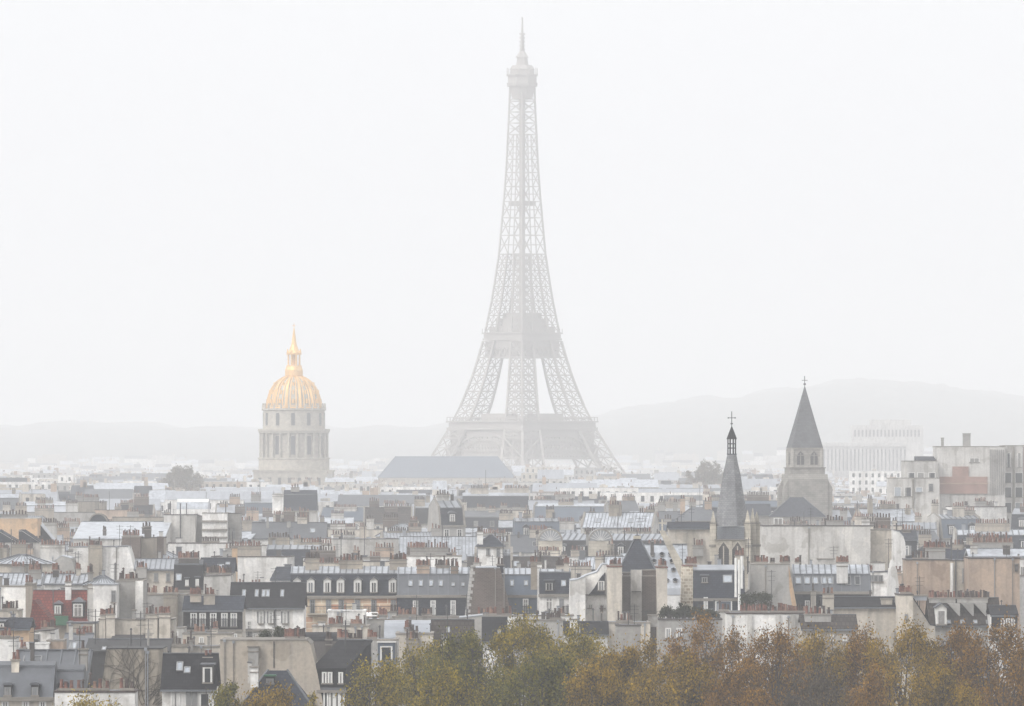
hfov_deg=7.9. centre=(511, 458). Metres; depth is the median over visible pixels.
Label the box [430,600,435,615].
window
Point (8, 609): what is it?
town house
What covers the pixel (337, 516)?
town house
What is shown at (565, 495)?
town house
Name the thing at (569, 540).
town house
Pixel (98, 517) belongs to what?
cupola house
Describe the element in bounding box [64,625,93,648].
town house
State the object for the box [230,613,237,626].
window
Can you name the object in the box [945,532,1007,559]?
town house
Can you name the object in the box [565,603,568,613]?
window
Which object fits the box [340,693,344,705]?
window
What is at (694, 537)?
town house
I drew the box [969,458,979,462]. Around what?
window
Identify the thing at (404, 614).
town house
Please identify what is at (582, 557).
town house
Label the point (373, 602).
window
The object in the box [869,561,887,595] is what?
town house
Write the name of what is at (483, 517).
town house
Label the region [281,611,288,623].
window
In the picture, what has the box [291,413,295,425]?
window
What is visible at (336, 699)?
window
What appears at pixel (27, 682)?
town house
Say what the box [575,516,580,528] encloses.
town house
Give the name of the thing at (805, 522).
town house
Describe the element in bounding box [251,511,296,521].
town house
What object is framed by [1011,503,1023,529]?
town house
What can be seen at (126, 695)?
town house
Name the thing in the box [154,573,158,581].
window
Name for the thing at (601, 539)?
fan window
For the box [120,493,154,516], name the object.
town house
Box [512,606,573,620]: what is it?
town house
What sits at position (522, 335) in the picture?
lattice tower
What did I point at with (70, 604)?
town house
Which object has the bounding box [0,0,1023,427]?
sky
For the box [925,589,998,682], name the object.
town house
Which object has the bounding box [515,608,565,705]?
town house
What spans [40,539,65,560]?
town house
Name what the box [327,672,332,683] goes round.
window
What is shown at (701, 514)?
town house
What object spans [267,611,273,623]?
window
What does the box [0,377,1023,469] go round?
hills
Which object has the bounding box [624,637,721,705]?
autumn tree
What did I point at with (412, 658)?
autumn tree
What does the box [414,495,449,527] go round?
town house
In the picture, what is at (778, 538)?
town house
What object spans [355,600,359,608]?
window
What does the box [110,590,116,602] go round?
window
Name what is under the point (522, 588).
town house
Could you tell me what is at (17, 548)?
town house
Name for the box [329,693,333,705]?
window
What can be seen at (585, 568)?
town house
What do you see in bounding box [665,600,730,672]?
town house
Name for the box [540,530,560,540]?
fan window
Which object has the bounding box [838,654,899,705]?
autumn tree
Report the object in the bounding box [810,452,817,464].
belfry window
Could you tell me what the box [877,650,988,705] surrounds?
autumn tree
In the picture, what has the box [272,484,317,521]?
town house
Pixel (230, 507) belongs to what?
town house
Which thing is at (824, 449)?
tall windows
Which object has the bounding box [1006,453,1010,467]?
window
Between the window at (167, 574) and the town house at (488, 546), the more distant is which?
the town house at (488, 546)
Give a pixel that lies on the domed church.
(293, 438)
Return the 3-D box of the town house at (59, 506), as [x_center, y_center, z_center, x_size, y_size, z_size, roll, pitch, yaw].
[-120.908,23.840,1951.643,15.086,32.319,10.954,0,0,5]
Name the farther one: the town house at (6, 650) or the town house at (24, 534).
the town house at (24, 534)
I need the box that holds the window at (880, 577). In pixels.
[878,575,883,582]
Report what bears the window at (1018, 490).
in the office block at (1014, 476)
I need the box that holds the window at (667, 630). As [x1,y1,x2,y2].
[665,628,671,638]
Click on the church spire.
(733, 526)
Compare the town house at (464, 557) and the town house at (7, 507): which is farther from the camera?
the town house at (7, 507)
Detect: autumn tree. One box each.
[52,683,106,705]
[101,691,121,705]
[205,678,242,705]
[233,679,300,705]
[302,690,321,705]
[333,645,416,705]
[373,632,469,705]
[407,655,498,705]
[413,623,516,705]
[470,604,581,705]
[488,643,604,705]
[529,609,629,704]
[557,646,635,705]
[576,632,681,705]
[622,666,686,705]
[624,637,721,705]
[652,605,741,705]
[697,644,785,705]
[703,616,759,697]
[729,618,836,705]
[766,650,850,705]
[769,616,858,705]
[830,617,895,705]
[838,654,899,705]
[852,613,963,705]
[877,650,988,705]
[915,618,1004,703]
[953,604,1023,705]
[974,644,1023,705]
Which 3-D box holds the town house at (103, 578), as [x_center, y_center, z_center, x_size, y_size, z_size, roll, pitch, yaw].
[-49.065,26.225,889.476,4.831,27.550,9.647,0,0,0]
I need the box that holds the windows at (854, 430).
[854,430,919,436]
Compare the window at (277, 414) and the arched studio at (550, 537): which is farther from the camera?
the window at (277, 414)
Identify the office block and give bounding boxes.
[887,478,939,522]
[901,456,937,477]
[932,433,1005,514]
[999,445,1023,529]
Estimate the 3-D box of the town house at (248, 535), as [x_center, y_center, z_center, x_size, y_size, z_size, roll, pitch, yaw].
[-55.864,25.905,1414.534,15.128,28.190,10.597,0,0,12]
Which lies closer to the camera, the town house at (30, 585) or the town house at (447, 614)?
the town house at (447, 614)
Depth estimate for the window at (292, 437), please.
3315.64 m
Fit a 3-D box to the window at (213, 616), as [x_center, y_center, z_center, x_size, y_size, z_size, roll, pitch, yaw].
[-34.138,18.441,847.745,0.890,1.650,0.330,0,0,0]
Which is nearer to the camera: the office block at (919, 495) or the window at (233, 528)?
the window at (233, 528)
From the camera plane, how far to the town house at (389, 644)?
721.95 m
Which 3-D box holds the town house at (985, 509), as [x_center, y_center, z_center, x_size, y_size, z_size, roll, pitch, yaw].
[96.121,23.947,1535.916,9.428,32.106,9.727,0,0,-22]
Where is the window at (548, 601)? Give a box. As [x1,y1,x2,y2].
[545,598,552,611]
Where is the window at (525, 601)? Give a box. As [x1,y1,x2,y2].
[522,599,528,613]
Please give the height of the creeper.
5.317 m
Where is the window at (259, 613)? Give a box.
[257,611,264,623]
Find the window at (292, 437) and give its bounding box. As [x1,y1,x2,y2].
[291,436,294,454]
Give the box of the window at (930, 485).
[928,484,933,491]
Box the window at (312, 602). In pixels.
[310,600,314,612]
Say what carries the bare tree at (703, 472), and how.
on the ground
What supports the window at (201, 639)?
in the town house at (200, 634)
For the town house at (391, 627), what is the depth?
773.27 m
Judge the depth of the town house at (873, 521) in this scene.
1270.59 m
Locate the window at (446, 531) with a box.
[444,529,448,535]
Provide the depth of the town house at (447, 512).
1395.72 m
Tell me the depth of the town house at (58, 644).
764.00 m
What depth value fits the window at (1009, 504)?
1623.82 m
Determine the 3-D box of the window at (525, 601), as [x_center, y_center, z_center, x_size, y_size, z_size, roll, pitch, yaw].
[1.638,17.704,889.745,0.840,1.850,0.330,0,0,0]
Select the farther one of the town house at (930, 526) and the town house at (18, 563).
the town house at (930, 526)
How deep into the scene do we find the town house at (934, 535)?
1363.12 m
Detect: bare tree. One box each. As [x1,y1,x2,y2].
[158,463,203,490]
[676,459,723,484]
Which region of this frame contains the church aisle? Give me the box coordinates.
[745,504,770,524]
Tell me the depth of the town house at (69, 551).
1216.52 m
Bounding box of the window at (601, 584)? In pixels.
[597,581,604,590]
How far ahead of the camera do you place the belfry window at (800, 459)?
1776.03 m
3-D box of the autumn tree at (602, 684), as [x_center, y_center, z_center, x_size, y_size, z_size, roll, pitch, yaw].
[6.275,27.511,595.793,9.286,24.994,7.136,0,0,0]
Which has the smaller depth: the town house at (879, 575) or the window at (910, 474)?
the town house at (879, 575)
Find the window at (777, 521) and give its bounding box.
[773,518,782,524]
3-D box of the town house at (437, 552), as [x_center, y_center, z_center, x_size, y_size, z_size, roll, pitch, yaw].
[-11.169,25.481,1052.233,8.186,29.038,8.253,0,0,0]
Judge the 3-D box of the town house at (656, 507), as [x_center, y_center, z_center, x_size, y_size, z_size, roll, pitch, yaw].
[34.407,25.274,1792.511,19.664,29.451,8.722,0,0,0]
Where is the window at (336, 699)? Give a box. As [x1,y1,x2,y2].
[334,693,339,705]
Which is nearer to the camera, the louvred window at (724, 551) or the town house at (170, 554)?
the louvred window at (724, 551)
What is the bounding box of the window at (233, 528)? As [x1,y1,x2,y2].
[232,527,235,539]
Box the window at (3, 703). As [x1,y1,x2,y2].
[1,701,8,705]
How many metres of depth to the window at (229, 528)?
1314.05 m
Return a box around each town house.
[0,488,21,511]
[0,501,14,513]
[0,509,41,539]
[0,529,18,555]
[0,529,27,558]
[0,538,55,572]
[0,555,44,588]
[0,576,25,616]
[0,596,22,616]
[0,611,19,660]
[0,614,35,641]
[0,635,56,705]
[1,517,63,543]
[15,502,53,521]
[17,619,92,687]
[19,529,40,557]
[19,637,50,648]
[24,494,65,511]
[25,575,36,616]
[27,499,94,522]
[30,589,55,629]
[31,575,87,638]
[35,620,58,641]
[36,536,88,555]
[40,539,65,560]
[41,523,55,543]
[43,552,87,588]
[46,633,66,648]
[52,544,74,572]
[54,626,86,705]
[54,672,138,705]
[57,521,77,535]
[57,523,69,545]
[64,517,111,531]
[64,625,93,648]
[65,532,74,549]
[66,609,98,637]
[67,492,106,511]
[73,525,134,579]
[80,563,115,588]
[85,609,172,687]
[87,563,119,620]
[95,491,136,518]
[98,603,176,643]
[102,611,167,705]
[112,507,165,520]
[115,567,147,617]
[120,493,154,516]
[121,542,181,559]
[122,528,142,557]
[134,551,177,592]
[136,510,151,516]
[141,521,166,557]
[147,583,189,626]
[160,624,220,705]
[163,501,197,541]
[168,536,247,559]
[171,630,219,661]
[173,550,203,594]
[177,626,186,643]
[182,584,246,636]
[182,621,234,644]
[197,514,201,541]
[201,550,237,581]
[202,512,229,541]
[203,566,233,594]
[211,531,294,581]
[215,493,239,512]
[220,628,322,705]
[224,538,241,555]
[225,501,241,541]
[230,567,307,636]
[235,504,272,516]
[241,662,313,705]
[242,516,253,530]
[242,526,254,545]
[243,491,271,513]
[243,507,272,520]
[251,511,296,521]
[251,512,327,545]
[255,619,299,636]
[261,535,331,555]
[266,532,322,565]
[270,507,309,521]
[270,545,385,581]
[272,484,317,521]
[290,550,407,631]
[294,512,324,521]
[303,541,424,565]
[305,625,337,660]
[312,603,370,637]
[316,620,372,705]
[318,504,362,527]
[319,509,353,528]
[321,530,398,556]
[325,629,361,652]
[327,522,370,537]
[327,603,366,624]
[328,515,382,537]
[336,527,402,560]
[341,517,418,528]
[362,625,399,704]
[363,497,412,527]
[366,605,396,637]
[375,513,417,537]
[380,522,430,537]
[383,493,429,515]
[384,595,430,637]
[392,598,458,619]
[394,522,520,561]
[395,623,433,705]
[396,553,469,615]
[399,523,505,554]
[406,536,461,566]
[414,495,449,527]
[422,528,489,535]
[427,489,465,535]
[431,608,451,665]
[431,609,474,668]
[448,547,466,561]
[459,594,482,669]
[460,499,499,531]
[463,470,528,510]
[465,558,508,614]
[467,550,561,568]
[468,606,522,695]
[473,532,503,566]
[474,534,512,567]
[475,526,505,565]
[482,612,507,677]
[498,509,544,534]
[500,502,532,518]
[502,551,542,613]
[508,524,546,555]
[512,505,559,534]
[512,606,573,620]
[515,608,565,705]
[528,491,593,516]
[529,552,605,577]
[531,546,560,555]
[533,498,608,524]
[538,556,570,613]
[558,515,582,533]
[561,527,667,555]
[561,545,582,565]
[563,608,608,675]
[564,525,580,533]
[569,560,584,620]
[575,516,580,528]
[578,550,624,568]
[580,500,658,533]
[584,554,609,620]
[591,606,657,667]
[606,548,622,620]
[607,493,639,511]
[607,539,614,554]
[615,605,641,670]
[620,539,661,555]
[622,569,655,669]
[628,502,665,511]
[640,508,674,533]
[655,558,667,692]
[656,498,695,518]
[658,617,722,699]
[665,494,719,510]
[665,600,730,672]
[667,505,709,564]
[675,495,715,521]
[680,544,696,609]
[693,555,744,610]
[703,491,776,512]
[724,601,805,696]
[734,538,796,609]
[760,515,870,569]
[788,516,800,524]
[791,546,871,612]
[798,606,857,704]
[800,501,857,524]
[818,587,895,702]
[832,505,850,516]
[834,507,851,524]
[851,495,915,522]
[851,511,938,536]
[854,503,879,512]
[867,517,904,529]
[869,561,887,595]
[870,521,895,569]
[875,513,917,558]
[885,538,899,595]
[891,509,904,570]
[894,584,913,703]
[896,566,901,585]
[902,538,949,614]
[911,525,938,549]
[913,576,934,682]
[917,529,992,556]
[917,539,953,556]
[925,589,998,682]
[927,499,980,544]
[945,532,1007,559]
[946,497,1006,522]
[950,537,963,596]
[952,515,1023,547]
[963,545,1019,648]
[964,536,1023,557]
[986,600,1018,695]
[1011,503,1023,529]
[1018,554,1023,647]
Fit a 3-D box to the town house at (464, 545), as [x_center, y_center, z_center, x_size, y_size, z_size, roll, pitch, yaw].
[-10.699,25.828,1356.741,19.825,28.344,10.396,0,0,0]
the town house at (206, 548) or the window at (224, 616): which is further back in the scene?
the town house at (206, 548)
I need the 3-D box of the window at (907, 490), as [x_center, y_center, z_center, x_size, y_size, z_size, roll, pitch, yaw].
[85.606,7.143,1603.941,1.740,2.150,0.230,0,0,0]
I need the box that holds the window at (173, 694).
[171,692,175,705]
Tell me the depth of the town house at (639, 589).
880.00 m
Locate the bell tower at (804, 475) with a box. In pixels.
[777,376,831,519]
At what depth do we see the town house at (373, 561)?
1152.72 m
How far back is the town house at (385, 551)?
1219.62 m
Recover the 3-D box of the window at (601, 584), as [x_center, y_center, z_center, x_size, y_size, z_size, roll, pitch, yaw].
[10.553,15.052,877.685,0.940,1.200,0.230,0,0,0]
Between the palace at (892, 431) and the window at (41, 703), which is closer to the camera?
the window at (41, 703)
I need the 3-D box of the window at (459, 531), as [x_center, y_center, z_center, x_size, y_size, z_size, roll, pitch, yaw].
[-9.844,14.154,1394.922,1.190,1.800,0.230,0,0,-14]
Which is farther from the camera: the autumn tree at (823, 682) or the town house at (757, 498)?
the town house at (757, 498)
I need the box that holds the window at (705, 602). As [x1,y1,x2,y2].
[703,597,707,609]
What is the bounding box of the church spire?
[709,411,760,589]
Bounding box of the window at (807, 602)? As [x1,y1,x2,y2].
[805,600,809,612]
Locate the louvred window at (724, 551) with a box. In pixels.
[717,541,729,564]
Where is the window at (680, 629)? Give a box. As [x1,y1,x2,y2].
[676,628,681,638]
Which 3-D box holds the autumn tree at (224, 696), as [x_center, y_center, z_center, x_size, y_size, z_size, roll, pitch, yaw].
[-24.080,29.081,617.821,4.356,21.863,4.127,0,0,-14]
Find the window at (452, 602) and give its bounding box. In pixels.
[450,600,455,615]
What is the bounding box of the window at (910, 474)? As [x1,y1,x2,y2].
[908,472,914,477]
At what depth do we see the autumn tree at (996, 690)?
601.55 m
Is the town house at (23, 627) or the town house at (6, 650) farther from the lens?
the town house at (23, 627)
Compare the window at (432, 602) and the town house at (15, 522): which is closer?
the window at (432, 602)
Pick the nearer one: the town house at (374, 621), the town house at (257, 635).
the town house at (257, 635)
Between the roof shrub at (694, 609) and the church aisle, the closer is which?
the roof shrub at (694, 609)
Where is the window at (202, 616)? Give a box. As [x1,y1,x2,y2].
[199,613,205,625]
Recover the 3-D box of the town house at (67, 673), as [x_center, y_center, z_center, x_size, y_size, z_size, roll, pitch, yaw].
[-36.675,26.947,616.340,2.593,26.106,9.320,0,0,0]
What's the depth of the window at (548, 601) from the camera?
883.93 m
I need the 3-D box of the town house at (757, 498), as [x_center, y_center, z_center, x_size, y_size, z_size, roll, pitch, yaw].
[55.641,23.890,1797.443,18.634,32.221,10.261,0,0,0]
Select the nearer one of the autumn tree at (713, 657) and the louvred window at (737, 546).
the autumn tree at (713, 657)
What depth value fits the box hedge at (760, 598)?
863.25 m
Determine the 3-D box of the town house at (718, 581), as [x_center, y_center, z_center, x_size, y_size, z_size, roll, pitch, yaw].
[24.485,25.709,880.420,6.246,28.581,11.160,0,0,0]
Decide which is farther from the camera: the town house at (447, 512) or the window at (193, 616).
the town house at (447, 512)
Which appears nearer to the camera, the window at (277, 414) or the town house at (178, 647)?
the town house at (178, 647)
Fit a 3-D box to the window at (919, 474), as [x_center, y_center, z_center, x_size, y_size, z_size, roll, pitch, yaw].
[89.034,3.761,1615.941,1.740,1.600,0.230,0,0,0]
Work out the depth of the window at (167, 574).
991.90 m
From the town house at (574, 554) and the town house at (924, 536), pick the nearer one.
the town house at (924, 536)
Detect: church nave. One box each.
[644,519,686,610]
[768,497,826,524]
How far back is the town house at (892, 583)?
915.00 m
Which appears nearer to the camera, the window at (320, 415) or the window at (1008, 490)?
the window at (1008, 490)
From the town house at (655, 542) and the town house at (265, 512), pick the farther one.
the town house at (265, 512)
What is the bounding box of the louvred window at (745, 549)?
[745,549,746,569]
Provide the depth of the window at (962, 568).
947.86 m
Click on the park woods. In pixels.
(610, 470)
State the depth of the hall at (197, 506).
1700.46 m
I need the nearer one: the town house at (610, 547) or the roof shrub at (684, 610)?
the roof shrub at (684, 610)
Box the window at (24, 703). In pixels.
[22,701,28,705]
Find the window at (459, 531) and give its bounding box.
[457,529,461,535]
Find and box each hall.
[73,521,170,545]
[177,499,209,514]
[377,456,514,483]
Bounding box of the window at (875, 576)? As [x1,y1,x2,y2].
[873,575,878,582]
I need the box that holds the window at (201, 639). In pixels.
[198,637,204,643]
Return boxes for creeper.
[95,644,161,704]
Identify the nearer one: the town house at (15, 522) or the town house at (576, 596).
the town house at (576, 596)
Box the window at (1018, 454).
[1017,453,1021,467]
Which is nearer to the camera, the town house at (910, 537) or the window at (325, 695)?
the window at (325, 695)
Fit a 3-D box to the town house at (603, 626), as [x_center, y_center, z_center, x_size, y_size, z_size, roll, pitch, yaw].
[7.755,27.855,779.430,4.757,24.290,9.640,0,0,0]
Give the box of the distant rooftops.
[0,444,996,516]
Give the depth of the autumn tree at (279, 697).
595.13 m
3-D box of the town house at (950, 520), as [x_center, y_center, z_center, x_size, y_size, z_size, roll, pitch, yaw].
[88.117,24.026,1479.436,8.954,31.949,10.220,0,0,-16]
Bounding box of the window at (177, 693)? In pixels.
[176,692,179,705]
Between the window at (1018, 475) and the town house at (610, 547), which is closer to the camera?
the town house at (610, 547)
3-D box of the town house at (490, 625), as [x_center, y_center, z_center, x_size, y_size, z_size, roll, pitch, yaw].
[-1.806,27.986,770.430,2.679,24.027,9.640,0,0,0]
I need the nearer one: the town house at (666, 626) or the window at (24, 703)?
the window at (24, 703)
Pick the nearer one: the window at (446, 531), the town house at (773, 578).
the town house at (773, 578)
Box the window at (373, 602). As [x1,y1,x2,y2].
[371,600,375,611]
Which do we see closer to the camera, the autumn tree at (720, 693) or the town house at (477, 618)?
the autumn tree at (720, 693)
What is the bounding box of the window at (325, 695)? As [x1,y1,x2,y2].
[323,693,328,705]
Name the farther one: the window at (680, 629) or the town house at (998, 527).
the town house at (998, 527)
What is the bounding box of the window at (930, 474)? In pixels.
[928,472,935,477]
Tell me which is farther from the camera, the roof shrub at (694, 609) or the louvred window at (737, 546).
the louvred window at (737, 546)
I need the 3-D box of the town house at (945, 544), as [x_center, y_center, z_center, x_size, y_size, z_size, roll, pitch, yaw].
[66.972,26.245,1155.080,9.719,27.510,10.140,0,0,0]
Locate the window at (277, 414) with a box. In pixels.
[275,413,279,425]
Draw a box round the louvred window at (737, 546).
[731,541,742,564]
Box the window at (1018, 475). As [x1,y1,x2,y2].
[1015,472,1022,482]
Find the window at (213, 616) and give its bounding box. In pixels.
[210,613,216,625]
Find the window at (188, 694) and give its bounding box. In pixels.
[186,692,190,705]
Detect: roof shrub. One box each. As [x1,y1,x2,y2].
[658,604,681,618]
[674,602,694,618]
[687,605,708,618]
[701,608,720,618]
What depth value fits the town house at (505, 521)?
1544.60 m
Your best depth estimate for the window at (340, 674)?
689.59 m
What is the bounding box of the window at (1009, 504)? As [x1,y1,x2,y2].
[1005,502,1011,512]
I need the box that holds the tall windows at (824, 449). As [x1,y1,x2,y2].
[824,449,904,470]
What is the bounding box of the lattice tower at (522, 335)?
[431,17,625,473]
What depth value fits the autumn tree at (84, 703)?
577.90 m
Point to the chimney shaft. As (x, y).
(234, 551)
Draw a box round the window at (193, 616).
[190,613,196,626]
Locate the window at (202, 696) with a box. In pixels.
[199,693,209,705]
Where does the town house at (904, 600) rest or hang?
on the ground
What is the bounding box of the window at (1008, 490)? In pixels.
[1005,487,1011,497]
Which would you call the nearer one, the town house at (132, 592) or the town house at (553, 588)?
the town house at (132, 592)
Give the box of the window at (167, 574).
[165,573,170,581]
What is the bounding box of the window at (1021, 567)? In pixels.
[1020,566,1023,575]
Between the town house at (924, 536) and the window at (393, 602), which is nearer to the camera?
the window at (393, 602)
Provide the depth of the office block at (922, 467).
1616.00 m
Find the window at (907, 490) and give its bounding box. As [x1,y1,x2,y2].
[904,487,911,496]
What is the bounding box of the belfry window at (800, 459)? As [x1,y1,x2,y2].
[797,451,803,464]
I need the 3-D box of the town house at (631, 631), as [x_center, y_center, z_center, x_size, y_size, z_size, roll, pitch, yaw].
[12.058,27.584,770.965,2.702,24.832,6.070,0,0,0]
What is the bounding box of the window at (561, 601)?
[559,599,563,607]
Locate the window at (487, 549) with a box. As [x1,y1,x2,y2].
[486,548,490,555]
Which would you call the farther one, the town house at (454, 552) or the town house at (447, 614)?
the town house at (454, 552)
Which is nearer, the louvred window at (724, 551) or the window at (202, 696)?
the window at (202, 696)
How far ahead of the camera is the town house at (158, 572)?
992.00 m
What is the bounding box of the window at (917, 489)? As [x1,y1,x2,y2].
[915,487,922,492]
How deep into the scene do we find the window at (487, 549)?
1124.79 m
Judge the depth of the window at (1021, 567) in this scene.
940.03 m
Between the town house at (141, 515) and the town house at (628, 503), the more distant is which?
the town house at (628, 503)
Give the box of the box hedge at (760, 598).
[738,591,772,610]
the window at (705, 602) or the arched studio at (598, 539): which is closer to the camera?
the window at (705, 602)
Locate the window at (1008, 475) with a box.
[1005,472,1011,482]
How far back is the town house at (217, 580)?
884.00 m
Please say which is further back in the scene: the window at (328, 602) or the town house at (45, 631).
the window at (328, 602)
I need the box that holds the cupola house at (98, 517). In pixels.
[89,513,108,520]
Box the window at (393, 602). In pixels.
[391,600,395,610]
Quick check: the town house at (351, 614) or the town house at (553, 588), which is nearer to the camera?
the town house at (351, 614)
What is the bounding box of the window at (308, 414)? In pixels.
[307,413,310,425]
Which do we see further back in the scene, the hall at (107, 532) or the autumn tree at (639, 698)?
the hall at (107, 532)
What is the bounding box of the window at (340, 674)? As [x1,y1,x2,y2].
[337,672,343,683]
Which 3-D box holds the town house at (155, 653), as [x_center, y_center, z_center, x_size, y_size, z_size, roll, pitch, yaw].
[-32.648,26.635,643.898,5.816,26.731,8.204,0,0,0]
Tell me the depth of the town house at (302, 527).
1412.84 m
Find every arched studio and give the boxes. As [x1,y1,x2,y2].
[535,529,562,554]
[586,529,612,555]
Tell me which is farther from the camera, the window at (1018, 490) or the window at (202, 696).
the window at (1018, 490)
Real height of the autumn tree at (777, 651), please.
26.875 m
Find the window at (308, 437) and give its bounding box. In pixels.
[307,436,310,454]
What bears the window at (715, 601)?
in the town house at (718, 581)
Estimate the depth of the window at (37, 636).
794.87 m
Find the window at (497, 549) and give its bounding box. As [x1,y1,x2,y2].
[496,548,500,557]
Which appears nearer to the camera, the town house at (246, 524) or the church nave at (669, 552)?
the church nave at (669, 552)
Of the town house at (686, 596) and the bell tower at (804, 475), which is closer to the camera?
the town house at (686, 596)
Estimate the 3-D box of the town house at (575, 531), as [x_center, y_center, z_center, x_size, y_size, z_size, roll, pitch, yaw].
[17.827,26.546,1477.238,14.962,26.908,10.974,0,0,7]
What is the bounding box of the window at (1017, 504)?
[1015,502,1022,507]
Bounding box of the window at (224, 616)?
[220,613,227,626]
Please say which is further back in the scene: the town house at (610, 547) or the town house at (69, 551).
the town house at (610, 547)
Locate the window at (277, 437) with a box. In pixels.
[275,436,278,454]
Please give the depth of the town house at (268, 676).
657.47 m
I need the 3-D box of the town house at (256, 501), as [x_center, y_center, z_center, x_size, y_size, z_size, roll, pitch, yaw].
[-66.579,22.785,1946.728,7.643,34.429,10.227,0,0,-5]
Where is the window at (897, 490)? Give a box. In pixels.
[894,487,901,496]
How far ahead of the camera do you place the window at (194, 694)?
627.88 m
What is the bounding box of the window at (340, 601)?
[339,600,343,608]
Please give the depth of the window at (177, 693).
627.88 m
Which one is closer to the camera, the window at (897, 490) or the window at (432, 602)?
the window at (432, 602)
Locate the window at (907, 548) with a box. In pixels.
[905,546,910,555]
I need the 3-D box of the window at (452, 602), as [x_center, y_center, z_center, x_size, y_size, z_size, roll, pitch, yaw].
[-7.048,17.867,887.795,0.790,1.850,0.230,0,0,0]
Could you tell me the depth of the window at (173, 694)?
627.88 m
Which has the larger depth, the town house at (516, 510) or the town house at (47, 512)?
the town house at (516, 510)
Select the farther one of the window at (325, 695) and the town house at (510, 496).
the town house at (510, 496)
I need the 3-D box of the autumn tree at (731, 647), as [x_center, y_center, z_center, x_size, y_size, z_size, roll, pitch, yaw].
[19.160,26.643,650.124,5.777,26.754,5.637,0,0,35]
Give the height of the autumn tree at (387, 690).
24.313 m
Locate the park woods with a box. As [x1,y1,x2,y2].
[554,466,652,475]
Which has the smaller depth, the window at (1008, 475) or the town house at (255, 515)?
the window at (1008, 475)
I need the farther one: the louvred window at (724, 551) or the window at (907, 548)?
the window at (907, 548)
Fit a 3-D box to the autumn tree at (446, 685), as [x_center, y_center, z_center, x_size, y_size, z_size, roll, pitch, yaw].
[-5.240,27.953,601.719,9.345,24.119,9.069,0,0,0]
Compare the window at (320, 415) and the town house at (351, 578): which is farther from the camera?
the window at (320, 415)
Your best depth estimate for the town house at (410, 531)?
1394.25 m
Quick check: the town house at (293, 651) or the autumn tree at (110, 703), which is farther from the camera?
the town house at (293, 651)
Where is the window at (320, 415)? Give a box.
[319,413,321,425]
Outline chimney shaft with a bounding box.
[232,547,237,581]
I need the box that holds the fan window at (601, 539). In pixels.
[590,530,610,540]
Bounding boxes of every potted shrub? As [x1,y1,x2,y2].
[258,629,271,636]
[271,624,285,636]
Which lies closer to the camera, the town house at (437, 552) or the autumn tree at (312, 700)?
the autumn tree at (312, 700)
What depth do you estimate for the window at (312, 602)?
895.01 m
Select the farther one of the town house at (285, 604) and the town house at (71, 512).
the town house at (71, 512)
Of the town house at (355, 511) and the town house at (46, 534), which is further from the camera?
the town house at (355, 511)
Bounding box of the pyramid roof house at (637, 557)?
[621,518,655,574]
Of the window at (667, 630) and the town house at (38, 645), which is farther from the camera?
the window at (667, 630)
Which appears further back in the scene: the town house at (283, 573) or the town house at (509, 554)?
the town house at (509, 554)
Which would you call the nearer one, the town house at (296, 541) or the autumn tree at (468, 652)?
the autumn tree at (468, 652)
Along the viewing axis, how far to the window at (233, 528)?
1314.05 m
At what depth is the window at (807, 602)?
891.74 m
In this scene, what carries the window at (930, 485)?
in the office block at (919, 495)
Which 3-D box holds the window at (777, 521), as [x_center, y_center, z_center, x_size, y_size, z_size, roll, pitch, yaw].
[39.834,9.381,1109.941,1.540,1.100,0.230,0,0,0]
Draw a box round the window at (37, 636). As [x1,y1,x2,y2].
[35,634,39,641]
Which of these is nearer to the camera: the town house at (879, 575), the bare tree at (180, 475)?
the town house at (879, 575)
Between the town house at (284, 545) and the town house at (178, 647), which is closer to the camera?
the town house at (178, 647)
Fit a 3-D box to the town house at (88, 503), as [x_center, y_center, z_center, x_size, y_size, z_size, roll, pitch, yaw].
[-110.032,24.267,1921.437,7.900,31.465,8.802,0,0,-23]
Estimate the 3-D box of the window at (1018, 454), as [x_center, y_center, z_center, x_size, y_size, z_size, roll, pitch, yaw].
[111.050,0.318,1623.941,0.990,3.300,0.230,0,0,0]
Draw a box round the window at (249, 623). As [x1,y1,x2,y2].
[246,621,251,636]
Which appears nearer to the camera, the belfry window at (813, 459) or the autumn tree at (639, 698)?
the autumn tree at (639, 698)
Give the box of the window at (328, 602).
[326,600,330,612]
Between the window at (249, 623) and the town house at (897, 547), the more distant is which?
the town house at (897, 547)
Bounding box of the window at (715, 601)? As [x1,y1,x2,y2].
[715,601,731,610]
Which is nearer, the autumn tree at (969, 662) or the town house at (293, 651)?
the autumn tree at (969, 662)
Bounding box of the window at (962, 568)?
[962,568,963,582]
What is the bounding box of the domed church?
[252,325,334,485]
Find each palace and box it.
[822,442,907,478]
[850,420,922,460]
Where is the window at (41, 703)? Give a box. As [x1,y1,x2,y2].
[39,701,45,705]
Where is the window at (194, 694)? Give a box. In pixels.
[192,692,196,705]
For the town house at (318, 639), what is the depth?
765.06 m
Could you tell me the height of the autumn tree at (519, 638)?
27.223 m
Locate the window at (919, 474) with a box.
[917,472,923,477]
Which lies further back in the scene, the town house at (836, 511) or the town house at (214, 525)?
the town house at (836, 511)
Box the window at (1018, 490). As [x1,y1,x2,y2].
[1015,487,1022,497]
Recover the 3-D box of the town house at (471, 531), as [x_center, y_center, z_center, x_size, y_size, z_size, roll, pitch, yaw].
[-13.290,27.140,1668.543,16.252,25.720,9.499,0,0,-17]
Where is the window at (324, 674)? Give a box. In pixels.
[321,672,326,683]
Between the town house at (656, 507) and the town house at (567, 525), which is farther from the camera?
the town house at (656, 507)
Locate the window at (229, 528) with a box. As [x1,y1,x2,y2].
[228,527,230,539]
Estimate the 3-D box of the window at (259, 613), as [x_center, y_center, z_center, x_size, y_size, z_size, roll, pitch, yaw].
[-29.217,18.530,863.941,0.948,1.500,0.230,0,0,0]

